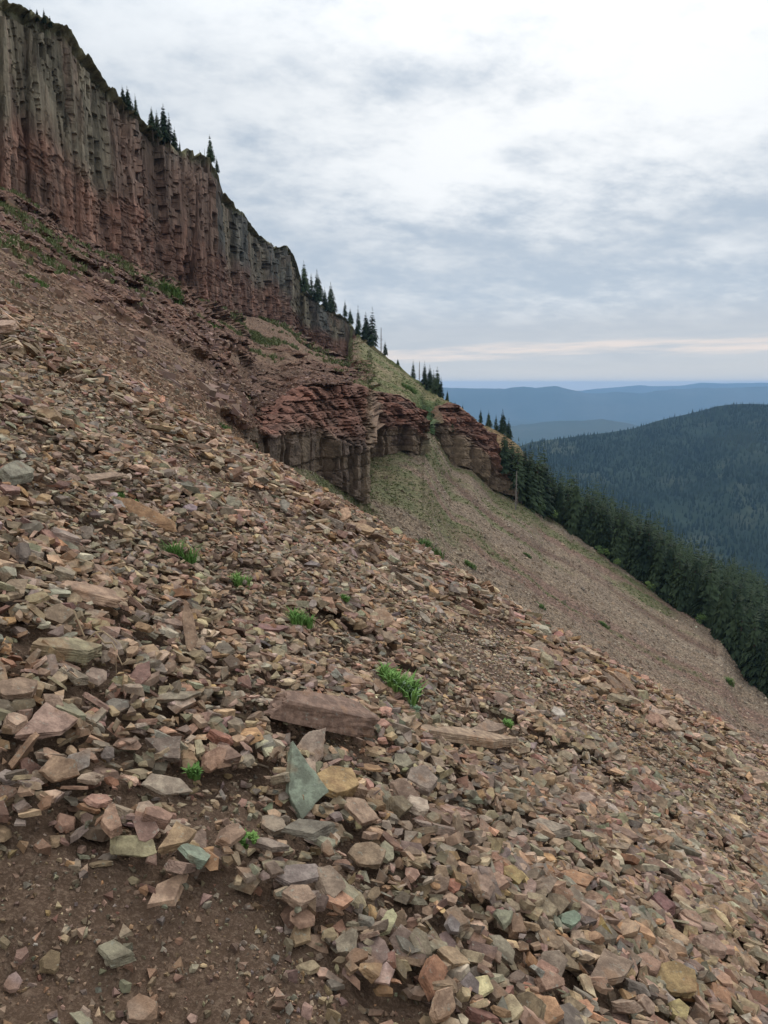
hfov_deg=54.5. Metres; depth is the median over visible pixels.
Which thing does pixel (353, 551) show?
loose stone
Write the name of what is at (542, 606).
bush
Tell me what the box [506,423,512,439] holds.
conifer tree
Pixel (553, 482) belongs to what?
conifer tree
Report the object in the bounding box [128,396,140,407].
loose stone
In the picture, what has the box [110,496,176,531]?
slab
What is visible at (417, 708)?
stone
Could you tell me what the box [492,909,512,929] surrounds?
loose stone
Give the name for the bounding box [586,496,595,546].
conifer tree
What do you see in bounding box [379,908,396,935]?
loose stone
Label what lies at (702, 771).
loose stone
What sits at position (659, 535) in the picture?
conifer tree
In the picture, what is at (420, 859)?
loose stone
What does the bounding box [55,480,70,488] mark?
loose stone
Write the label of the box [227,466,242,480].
loose stone
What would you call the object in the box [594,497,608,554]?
conifer tree
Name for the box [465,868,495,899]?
loose stone
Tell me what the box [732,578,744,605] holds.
conifer tree
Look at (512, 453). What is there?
conifer tree
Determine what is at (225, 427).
bush
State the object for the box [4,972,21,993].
loose stone
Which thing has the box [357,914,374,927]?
loose stone
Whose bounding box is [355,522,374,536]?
loose stone
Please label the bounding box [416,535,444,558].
bush
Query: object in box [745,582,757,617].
conifer tree
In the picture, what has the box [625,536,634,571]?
conifer tree
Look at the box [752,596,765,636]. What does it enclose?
conifer tree
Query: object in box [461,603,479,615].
loose stone
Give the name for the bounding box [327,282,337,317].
conifer tree
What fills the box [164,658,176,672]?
loose stone
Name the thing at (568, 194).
sky
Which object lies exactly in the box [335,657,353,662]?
loose stone
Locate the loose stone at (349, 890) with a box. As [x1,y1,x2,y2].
[340,875,358,904]
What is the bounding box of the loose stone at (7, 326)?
[0,320,16,333]
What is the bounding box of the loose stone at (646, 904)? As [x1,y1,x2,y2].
[637,898,652,908]
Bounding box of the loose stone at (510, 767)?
[499,762,516,771]
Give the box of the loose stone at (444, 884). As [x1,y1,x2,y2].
[429,877,449,894]
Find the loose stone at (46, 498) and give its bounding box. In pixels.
[35,493,51,504]
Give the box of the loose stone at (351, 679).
[343,675,365,688]
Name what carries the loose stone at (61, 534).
on the scree at (716, 887)
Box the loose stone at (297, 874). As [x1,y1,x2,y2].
[272,864,318,886]
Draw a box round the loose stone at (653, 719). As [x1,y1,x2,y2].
[644,714,662,726]
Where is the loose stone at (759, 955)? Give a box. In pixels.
[748,947,767,963]
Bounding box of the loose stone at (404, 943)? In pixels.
[395,935,420,955]
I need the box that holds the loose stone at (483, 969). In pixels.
[477,962,494,977]
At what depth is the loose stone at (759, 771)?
10.04 m
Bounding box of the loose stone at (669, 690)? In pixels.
[663,689,673,693]
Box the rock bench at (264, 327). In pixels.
[0,190,520,456]
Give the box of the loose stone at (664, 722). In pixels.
[655,713,668,731]
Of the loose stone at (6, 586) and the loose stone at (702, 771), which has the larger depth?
the loose stone at (702, 771)
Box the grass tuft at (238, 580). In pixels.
[228,570,254,589]
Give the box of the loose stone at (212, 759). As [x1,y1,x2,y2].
[200,746,226,772]
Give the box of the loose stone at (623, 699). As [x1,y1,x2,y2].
[607,693,632,705]
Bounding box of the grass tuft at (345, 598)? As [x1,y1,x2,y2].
[339,594,350,601]
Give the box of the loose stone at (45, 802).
[37,795,53,810]
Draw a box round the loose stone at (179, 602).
[165,594,182,605]
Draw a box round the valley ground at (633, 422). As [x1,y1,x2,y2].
[477,419,658,428]
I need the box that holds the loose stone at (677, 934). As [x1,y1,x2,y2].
[665,927,690,945]
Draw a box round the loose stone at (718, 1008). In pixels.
[705,999,730,1015]
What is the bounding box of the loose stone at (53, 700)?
[42,694,63,706]
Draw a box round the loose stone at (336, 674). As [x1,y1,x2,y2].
[330,668,344,681]
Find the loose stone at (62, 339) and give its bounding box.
[55,335,66,344]
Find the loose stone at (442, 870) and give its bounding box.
[434,864,448,876]
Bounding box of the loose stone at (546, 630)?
[532,624,551,634]
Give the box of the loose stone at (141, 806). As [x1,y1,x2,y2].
[136,800,153,811]
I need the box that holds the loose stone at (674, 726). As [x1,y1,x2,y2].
[666,718,682,731]
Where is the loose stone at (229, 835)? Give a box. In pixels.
[214,823,245,846]
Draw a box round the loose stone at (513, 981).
[508,978,516,984]
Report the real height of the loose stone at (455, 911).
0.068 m
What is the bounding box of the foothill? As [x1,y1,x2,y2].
[505,419,639,445]
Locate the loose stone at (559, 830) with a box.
[526,818,572,838]
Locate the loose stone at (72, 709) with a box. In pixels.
[55,701,85,720]
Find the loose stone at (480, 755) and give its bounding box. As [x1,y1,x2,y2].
[468,750,483,758]
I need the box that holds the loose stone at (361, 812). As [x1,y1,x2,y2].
[343,797,378,826]
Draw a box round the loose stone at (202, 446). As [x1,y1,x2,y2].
[191,443,215,454]
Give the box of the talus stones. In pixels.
[245,435,767,744]
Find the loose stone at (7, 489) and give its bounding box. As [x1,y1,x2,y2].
[0,484,19,495]
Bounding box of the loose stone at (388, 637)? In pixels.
[378,631,396,642]
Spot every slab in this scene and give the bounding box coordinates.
[0,579,27,602]
[0,677,37,700]
[14,702,77,740]
[30,637,101,663]
[43,603,76,624]
[58,666,88,685]
[60,580,122,607]
[84,472,125,482]
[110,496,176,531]
[121,443,133,448]
[130,661,150,684]
[141,773,192,794]
[145,736,181,761]
[149,691,200,702]
[182,600,197,656]
[203,716,233,731]
[206,729,233,745]
[246,837,289,852]
[255,698,272,703]
[261,815,285,837]
[263,690,380,736]
[285,741,328,818]
[297,728,325,761]
[317,766,358,798]
[347,842,385,868]
[389,778,417,798]
[407,765,437,796]
[421,724,519,748]
[471,719,507,733]
[478,865,501,905]
[488,935,514,964]
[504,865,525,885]
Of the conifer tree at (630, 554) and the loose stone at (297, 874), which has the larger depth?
the conifer tree at (630, 554)
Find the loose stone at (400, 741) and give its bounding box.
[393,736,407,747]
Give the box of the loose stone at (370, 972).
[358,962,381,983]
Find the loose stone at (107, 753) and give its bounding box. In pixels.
[100,746,113,761]
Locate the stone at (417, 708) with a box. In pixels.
[408,700,421,711]
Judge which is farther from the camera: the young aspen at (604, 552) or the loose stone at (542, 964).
the young aspen at (604, 552)
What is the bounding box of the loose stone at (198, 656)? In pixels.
[187,650,206,663]
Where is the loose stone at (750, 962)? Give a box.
[736,952,759,971]
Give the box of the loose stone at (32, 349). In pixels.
[23,342,44,361]
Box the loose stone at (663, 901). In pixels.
[650,891,675,915]
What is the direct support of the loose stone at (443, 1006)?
on the scree at (716, 887)
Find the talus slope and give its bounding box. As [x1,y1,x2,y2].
[1,293,767,743]
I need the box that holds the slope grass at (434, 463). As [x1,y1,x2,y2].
[296,337,705,680]
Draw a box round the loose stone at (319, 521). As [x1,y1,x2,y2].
[310,518,328,524]
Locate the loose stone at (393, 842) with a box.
[379,831,402,851]
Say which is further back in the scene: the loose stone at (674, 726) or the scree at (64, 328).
the scree at (64, 328)
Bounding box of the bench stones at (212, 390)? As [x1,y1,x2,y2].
[0,189,374,429]
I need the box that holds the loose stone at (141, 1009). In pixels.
[126,993,157,1023]
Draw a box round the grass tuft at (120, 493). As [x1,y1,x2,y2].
[117,492,139,501]
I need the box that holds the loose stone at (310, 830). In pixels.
[281,819,338,841]
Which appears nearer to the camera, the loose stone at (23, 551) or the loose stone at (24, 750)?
the loose stone at (24, 750)
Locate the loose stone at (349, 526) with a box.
[346,523,355,529]
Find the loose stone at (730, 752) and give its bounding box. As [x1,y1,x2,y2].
[726,748,736,759]
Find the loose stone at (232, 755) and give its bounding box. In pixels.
[217,744,241,764]
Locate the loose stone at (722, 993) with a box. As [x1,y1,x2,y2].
[710,982,731,1008]
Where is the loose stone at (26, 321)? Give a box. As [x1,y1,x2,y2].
[21,318,30,326]
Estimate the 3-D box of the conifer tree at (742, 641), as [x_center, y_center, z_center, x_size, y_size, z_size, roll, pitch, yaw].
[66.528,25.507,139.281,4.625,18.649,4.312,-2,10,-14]
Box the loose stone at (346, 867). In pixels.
[333,862,354,870]
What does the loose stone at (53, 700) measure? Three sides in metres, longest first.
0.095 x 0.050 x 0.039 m
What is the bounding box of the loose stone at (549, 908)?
[527,892,557,919]
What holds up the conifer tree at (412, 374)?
on the rock bench at (264, 327)
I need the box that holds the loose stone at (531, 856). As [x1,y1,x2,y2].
[525,852,536,861]
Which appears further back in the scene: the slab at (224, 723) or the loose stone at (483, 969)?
the slab at (224, 723)
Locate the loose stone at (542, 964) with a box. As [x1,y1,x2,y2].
[536,959,558,973]
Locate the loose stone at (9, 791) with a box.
[0,785,17,800]
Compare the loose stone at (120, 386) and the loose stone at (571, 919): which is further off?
the loose stone at (120, 386)
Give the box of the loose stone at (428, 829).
[412,825,438,834]
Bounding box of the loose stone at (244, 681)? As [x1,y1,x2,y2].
[237,675,251,688]
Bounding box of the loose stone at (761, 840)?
[752,836,767,845]
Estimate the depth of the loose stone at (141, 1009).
1.61 m
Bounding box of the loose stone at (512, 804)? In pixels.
[501,799,516,809]
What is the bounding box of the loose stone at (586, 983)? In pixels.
[579,973,596,997]
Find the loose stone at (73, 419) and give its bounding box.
[61,415,75,422]
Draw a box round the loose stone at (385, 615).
[374,607,393,627]
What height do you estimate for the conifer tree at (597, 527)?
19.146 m
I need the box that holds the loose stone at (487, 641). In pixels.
[478,639,489,645]
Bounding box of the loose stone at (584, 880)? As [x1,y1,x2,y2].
[561,869,593,888]
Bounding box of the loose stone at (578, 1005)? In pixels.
[564,996,586,1011]
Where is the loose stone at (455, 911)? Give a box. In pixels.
[443,905,469,938]
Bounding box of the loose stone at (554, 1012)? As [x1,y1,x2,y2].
[533,993,563,1023]
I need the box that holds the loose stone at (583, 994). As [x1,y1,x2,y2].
[573,985,599,1011]
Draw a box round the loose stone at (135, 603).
[128,596,145,609]
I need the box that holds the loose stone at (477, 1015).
[465,1006,499,1023]
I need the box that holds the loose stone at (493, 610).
[487,606,499,614]
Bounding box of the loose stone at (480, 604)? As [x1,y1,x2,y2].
[467,597,487,609]
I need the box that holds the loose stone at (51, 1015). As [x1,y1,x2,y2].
[47,1010,57,1019]
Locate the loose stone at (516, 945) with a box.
[507,939,519,948]
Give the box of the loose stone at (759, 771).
[745,763,766,774]
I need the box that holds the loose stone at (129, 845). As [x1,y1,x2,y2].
[109,835,156,856]
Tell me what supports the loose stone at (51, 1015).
on the ground soil
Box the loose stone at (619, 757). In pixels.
[610,754,625,760]
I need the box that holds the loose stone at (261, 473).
[252,468,265,477]
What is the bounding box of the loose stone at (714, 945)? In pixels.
[692,933,726,959]
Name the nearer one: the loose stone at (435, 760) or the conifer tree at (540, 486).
the loose stone at (435, 760)
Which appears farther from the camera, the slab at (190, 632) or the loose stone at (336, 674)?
the loose stone at (336, 674)
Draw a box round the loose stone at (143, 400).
[130,395,149,403]
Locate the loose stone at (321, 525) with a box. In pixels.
[316,523,333,530]
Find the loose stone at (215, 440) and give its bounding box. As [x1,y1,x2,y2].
[206,438,218,448]
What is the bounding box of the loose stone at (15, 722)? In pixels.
[1,712,27,733]
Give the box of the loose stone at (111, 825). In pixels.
[100,803,122,838]
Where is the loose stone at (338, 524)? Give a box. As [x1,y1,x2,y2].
[323,514,343,529]
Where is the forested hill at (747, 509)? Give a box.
[520,404,767,584]
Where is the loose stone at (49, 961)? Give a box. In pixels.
[39,949,59,973]
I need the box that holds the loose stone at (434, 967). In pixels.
[418,954,447,1001]
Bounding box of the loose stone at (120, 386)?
[114,382,126,389]
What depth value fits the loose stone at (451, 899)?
2.48 m
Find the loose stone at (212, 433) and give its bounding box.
[199,428,216,437]
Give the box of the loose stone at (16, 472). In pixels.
[0,460,34,484]
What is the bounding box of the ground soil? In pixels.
[0,334,767,1023]
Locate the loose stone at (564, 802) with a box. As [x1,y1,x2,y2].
[554,798,570,805]
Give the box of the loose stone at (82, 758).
[67,749,90,770]
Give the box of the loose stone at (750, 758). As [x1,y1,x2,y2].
[744,756,758,763]
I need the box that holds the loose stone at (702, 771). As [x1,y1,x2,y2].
[695,768,710,775]
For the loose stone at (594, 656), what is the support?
on the scree at (716, 887)
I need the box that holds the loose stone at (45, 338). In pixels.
[38,334,56,342]
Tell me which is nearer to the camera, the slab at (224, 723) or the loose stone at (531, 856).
the slab at (224, 723)
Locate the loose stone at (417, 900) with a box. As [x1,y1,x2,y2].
[392,890,427,904]
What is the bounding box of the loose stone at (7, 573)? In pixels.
[0,566,16,582]
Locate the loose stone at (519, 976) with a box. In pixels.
[507,970,525,982]
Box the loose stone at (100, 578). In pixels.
[92,574,111,583]
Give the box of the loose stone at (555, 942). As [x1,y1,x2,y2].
[535,928,564,952]
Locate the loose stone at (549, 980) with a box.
[534,969,564,992]
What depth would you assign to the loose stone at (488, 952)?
2.31 m
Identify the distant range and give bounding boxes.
[580,383,767,392]
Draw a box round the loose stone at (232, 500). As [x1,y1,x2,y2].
[225,495,241,508]
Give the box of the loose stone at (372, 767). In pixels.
[356,764,381,771]
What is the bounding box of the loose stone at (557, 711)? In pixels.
[551,706,565,717]
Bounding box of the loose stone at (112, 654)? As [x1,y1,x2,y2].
[108,647,117,664]
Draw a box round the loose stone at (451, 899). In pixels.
[441,893,457,905]
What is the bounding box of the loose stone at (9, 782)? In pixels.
[0,769,16,785]
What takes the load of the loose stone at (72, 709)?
on the scree at (716, 887)
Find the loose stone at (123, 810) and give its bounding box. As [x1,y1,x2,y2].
[115,804,134,823]
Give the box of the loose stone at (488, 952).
[468,941,497,963]
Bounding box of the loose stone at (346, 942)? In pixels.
[335,928,357,956]
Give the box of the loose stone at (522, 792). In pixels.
[507,787,526,802]
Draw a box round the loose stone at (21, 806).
[13,800,31,812]
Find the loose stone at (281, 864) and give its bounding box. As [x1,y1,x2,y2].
[262,859,285,871]
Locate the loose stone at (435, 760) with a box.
[427,755,444,768]
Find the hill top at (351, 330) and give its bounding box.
[4,3,364,355]
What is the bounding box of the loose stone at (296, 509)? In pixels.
[289,503,302,513]
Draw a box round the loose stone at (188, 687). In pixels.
[181,683,194,690]
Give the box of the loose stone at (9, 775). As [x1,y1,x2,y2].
[4,769,27,779]
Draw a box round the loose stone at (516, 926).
[508,913,525,938]
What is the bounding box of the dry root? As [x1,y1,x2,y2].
[73,609,131,664]
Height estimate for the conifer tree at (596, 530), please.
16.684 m
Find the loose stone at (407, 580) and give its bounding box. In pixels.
[395,571,423,591]
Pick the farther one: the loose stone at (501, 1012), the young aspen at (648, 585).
the young aspen at (648, 585)
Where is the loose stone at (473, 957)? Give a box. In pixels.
[460,949,484,963]
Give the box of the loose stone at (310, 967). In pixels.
[296,960,319,974]
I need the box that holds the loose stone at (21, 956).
[14,946,28,964]
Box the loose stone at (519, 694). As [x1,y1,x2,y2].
[511,689,527,698]
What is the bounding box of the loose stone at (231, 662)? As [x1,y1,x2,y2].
[221,654,240,671]
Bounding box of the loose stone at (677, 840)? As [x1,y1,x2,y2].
[670,831,682,846]
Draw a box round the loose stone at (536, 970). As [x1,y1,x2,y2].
[529,964,544,977]
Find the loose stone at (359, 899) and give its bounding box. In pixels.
[351,886,366,908]
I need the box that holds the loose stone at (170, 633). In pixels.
[161,625,179,637]
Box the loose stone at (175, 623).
[154,618,182,629]
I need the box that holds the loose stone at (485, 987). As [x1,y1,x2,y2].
[471,975,492,997]
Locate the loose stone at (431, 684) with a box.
[423,677,436,690]
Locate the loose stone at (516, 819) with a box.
[511,811,521,827]
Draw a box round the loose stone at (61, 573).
[52,566,74,581]
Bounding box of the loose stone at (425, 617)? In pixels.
[420,611,430,625]
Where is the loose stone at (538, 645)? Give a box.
[529,640,546,652]
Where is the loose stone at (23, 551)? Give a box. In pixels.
[14,542,30,564]
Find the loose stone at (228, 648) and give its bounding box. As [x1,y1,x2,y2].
[215,643,236,654]
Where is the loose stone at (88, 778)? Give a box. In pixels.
[77,772,103,784]
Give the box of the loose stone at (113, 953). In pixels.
[96,939,136,968]
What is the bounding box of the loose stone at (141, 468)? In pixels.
[130,464,149,472]
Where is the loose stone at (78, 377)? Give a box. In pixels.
[73,374,86,381]
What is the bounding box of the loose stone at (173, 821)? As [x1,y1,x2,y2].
[168,819,190,826]
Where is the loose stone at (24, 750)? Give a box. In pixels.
[8,731,38,769]
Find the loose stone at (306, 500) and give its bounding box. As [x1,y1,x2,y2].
[298,497,310,502]
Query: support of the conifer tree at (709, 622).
on the forest floor
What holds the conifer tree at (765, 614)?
on the forest floor
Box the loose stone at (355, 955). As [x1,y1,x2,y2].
[345,947,367,964]
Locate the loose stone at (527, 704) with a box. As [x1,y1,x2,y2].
[511,698,530,708]
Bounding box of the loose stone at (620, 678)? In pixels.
[613,672,638,695]
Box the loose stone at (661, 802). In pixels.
[654,796,667,810]
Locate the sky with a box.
[8,0,767,390]
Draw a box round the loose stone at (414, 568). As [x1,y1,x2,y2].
[406,565,421,572]
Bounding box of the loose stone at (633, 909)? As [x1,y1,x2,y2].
[629,905,657,932]
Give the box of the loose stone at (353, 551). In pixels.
[343,542,357,558]
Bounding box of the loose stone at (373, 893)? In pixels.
[366,886,380,901]
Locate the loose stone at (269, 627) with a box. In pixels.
[253,623,289,632]
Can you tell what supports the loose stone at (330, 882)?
on the scree at (716, 887)
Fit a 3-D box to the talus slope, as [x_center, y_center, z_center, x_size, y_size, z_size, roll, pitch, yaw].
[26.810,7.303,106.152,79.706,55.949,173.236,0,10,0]
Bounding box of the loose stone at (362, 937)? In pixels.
[357,930,379,941]
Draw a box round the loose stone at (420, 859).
[402,852,427,866]
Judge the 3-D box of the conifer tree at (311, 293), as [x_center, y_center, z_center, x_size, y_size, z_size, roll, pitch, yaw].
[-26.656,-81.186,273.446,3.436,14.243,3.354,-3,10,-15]
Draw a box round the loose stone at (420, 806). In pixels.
[407,795,428,816]
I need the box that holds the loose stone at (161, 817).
[141,806,172,829]
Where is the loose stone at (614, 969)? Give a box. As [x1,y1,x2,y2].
[590,948,633,990]
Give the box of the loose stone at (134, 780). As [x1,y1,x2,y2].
[120,774,138,785]
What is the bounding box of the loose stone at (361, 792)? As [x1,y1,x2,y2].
[353,783,367,799]
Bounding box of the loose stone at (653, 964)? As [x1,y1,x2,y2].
[637,952,660,976]
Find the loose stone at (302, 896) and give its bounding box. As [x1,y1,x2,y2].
[282,884,315,911]
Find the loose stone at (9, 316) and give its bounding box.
[2,312,18,322]
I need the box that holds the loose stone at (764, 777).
[752,775,767,788]
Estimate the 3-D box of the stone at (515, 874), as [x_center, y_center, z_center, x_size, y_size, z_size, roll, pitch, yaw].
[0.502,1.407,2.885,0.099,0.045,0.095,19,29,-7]
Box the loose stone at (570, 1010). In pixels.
[558,1003,584,1023]
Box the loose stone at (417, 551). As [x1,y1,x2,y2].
[411,549,422,553]
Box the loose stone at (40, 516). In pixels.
[32,511,49,521]
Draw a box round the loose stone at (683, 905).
[678,901,694,910]
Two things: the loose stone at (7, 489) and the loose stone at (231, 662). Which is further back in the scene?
the loose stone at (7, 489)
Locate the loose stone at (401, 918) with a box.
[393,910,406,929]
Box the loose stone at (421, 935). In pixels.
[409,927,431,960]
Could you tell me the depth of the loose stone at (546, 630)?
11.58 m
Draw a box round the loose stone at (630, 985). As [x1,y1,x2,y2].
[623,977,650,996]
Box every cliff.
[0,0,349,356]
[241,383,518,503]
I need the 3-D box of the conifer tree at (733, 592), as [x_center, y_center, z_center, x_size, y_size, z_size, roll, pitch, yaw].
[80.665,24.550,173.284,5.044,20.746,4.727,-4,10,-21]
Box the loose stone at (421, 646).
[414,643,434,659]
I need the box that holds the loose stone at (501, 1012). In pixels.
[490,1005,511,1017]
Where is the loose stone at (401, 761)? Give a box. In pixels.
[393,753,413,776]
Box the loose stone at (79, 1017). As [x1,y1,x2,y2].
[70,1011,92,1023]
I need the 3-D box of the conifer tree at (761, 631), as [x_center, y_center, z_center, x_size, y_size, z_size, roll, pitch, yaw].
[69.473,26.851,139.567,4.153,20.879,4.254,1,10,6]
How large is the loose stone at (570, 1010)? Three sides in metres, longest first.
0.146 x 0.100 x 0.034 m
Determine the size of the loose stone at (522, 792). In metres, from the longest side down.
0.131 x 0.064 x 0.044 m
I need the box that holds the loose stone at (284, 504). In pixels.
[279,499,289,512]
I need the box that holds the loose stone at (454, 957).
[435,946,469,968]
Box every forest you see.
[520,402,767,584]
[526,442,767,615]
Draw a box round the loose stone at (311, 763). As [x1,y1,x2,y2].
[305,758,315,771]
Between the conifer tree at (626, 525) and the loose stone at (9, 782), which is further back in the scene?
the conifer tree at (626, 525)
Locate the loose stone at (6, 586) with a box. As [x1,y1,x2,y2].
[0,581,14,590]
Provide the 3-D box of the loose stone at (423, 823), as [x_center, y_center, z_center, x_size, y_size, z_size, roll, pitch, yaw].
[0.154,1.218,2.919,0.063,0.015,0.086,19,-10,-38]
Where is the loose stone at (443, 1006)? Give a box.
[429,987,455,1023]
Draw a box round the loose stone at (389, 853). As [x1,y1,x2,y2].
[379,841,393,862]
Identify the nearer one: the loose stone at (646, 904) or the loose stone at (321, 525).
the loose stone at (646, 904)
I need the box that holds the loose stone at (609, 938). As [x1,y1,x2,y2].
[594,923,617,946]
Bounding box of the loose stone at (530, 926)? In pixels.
[523,921,540,930]
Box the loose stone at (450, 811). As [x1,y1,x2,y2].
[439,804,471,818]
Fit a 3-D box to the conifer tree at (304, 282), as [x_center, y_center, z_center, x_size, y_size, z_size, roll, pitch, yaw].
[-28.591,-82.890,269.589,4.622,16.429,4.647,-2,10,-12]
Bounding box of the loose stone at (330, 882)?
[314,865,345,897]
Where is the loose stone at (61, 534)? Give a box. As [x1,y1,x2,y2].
[50,527,80,544]
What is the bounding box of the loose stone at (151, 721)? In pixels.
[136,718,157,724]
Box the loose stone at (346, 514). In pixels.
[337,507,351,521]
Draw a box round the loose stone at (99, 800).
[83,794,112,807]
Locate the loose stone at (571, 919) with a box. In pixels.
[558,910,580,932]
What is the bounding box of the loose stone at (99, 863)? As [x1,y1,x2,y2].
[89,860,112,867]
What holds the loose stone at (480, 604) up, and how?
on the ground soil
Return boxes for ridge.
[441,386,767,419]
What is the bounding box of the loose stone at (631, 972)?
[626,968,635,978]
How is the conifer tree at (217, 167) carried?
on the hill top at (351, 330)
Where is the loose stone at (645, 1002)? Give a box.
[636,994,654,1017]
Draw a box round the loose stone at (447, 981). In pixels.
[432,975,457,992]
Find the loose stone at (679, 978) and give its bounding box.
[656,961,696,998]
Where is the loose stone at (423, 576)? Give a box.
[411,572,426,581]
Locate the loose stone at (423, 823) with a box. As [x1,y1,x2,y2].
[415,819,431,826]
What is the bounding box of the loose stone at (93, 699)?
[82,692,109,711]
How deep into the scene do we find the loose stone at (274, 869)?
2.14 m
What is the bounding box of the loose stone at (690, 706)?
[683,701,694,709]
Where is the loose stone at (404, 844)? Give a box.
[399,840,425,853]
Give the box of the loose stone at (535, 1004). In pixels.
[516,991,545,1023]
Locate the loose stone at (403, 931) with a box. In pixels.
[389,924,426,965]
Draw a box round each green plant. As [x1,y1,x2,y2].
[181,760,203,780]
[239,828,248,848]
[247,830,259,843]
[282,607,315,628]
[376,661,398,680]
[381,667,428,705]
[500,718,513,728]
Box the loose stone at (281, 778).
[270,772,289,784]
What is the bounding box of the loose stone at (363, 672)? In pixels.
[357,670,372,677]
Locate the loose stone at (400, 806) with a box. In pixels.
[385,795,412,818]
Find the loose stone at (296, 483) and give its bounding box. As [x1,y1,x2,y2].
[284,477,300,488]
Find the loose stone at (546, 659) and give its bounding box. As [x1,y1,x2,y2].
[540,651,553,667]
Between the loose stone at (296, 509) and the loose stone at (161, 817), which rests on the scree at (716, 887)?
the loose stone at (161, 817)
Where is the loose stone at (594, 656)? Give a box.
[576,645,600,661]
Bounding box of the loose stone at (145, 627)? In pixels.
[134,621,153,632]
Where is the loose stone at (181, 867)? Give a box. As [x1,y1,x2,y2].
[164,859,196,874]
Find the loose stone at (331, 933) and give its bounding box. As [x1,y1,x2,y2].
[321,927,336,940]
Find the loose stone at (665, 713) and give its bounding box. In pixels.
[650,709,669,717]
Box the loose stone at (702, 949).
[695,942,710,956]
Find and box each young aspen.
[598,548,609,555]
[645,581,655,588]
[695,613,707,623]
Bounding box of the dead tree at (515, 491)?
[512,471,517,509]
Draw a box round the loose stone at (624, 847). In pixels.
[605,842,630,852]
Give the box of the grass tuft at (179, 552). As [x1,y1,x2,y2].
[158,538,207,569]
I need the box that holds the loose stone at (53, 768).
[38,755,79,782]
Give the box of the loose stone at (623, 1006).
[611,999,643,1013]
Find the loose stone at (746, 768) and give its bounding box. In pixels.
[739,763,752,773]
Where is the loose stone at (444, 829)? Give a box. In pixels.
[432,823,454,835]
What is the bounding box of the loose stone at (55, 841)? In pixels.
[49,835,64,847]
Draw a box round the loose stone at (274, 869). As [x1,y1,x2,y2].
[264,860,284,877]
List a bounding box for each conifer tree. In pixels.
[42,8,46,26]
[48,16,52,31]
[121,87,125,112]
[125,89,134,121]
[134,96,138,118]
[147,107,156,141]
[153,111,161,147]
[159,107,172,153]
[168,113,174,153]
[171,130,179,151]
[206,134,214,172]
[215,157,219,181]
[300,260,310,292]
[309,274,314,300]
[312,271,324,302]
[321,290,328,310]
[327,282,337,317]
[342,303,347,316]
[347,309,353,324]
[354,310,361,335]
[360,313,369,338]
[365,309,378,346]
[382,344,387,355]
[411,362,415,378]
[420,364,427,384]
[424,367,432,389]
[431,366,442,393]
[437,380,443,397]
[479,411,482,423]
[485,410,492,427]
[494,416,498,430]
[498,410,507,434]
[499,431,513,493]
[504,437,519,499]
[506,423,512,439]
[509,438,524,503]
[512,442,531,504]
[522,444,542,513]
[533,447,546,515]
[538,458,555,518]
[546,467,552,516]
[550,471,555,494]
[550,483,564,524]
[551,478,556,518]
[553,485,564,522]
[554,481,565,524]
[561,482,570,526]
[565,477,582,535]
[576,504,584,538]
[578,487,591,537]
[581,491,591,543]
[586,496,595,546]
[588,500,598,543]
[589,499,605,548]
[591,513,601,550]
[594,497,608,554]
[595,504,610,556]
[604,518,610,554]
[605,501,623,563]
[608,508,617,557]
[610,517,627,569]
[616,503,630,564]
[618,498,625,519]
[623,521,639,573]
[624,524,632,560]
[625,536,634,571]
[628,516,634,535]
[629,520,643,578]
[632,512,653,579]
[632,556,642,580]
[633,522,646,583]
[642,546,651,583]
[644,538,661,592]
[646,526,664,591]
[650,529,655,555]
[654,526,664,569]
[655,543,664,590]
[656,537,675,603]
[661,529,665,557]
[663,548,678,605]
[665,546,683,602]
[671,557,686,607]
[672,539,678,568]
[672,560,690,611]
[672,561,684,606]
[682,549,688,599]
[683,551,700,611]
[684,562,698,613]
[685,572,699,615]
[688,560,699,611]
[688,566,714,623]
[690,560,715,621]
[691,547,701,576]
[700,547,706,576]
[702,587,712,627]
[703,600,712,627]
[706,550,719,586]
[709,563,720,611]
[709,569,731,640]
[711,576,732,640]
[712,590,722,624]
[720,557,733,609]
[720,592,744,659]
[727,589,745,663]
[728,589,739,653]
[730,603,748,664]
[732,575,736,604]
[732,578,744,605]
[735,590,745,611]
[738,640,749,669]
[739,606,760,678]
[740,572,747,601]
[741,603,750,641]
[744,630,766,687]
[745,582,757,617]
[746,595,754,635]
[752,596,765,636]
[752,602,762,648]
[756,611,767,656]
[757,649,767,694]
[761,597,767,631]
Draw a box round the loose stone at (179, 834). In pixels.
[158,821,196,854]
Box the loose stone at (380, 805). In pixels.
[365,797,385,810]
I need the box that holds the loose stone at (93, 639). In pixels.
[85,637,99,642]
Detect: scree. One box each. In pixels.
[0,246,275,451]
[0,297,767,1023]
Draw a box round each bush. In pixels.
[24,273,49,287]
[155,277,188,303]
[200,316,223,328]
[219,422,231,428]
[402,382,418,393]
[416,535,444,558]
[463,559,476,569]
[535,601,545,609]
[598,620,609,628]
[725,676,734,687]
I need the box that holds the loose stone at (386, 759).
[373,756,392,762]
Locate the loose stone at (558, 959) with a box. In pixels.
[540,950,567,976]
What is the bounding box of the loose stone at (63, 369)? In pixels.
[58,365,70,373]
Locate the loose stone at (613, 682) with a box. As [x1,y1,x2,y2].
[602,672,622,689]
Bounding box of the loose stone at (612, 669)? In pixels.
[606,667,630,674]
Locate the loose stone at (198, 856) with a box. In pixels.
[178,843,210,869]
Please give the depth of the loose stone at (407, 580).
8.73 m

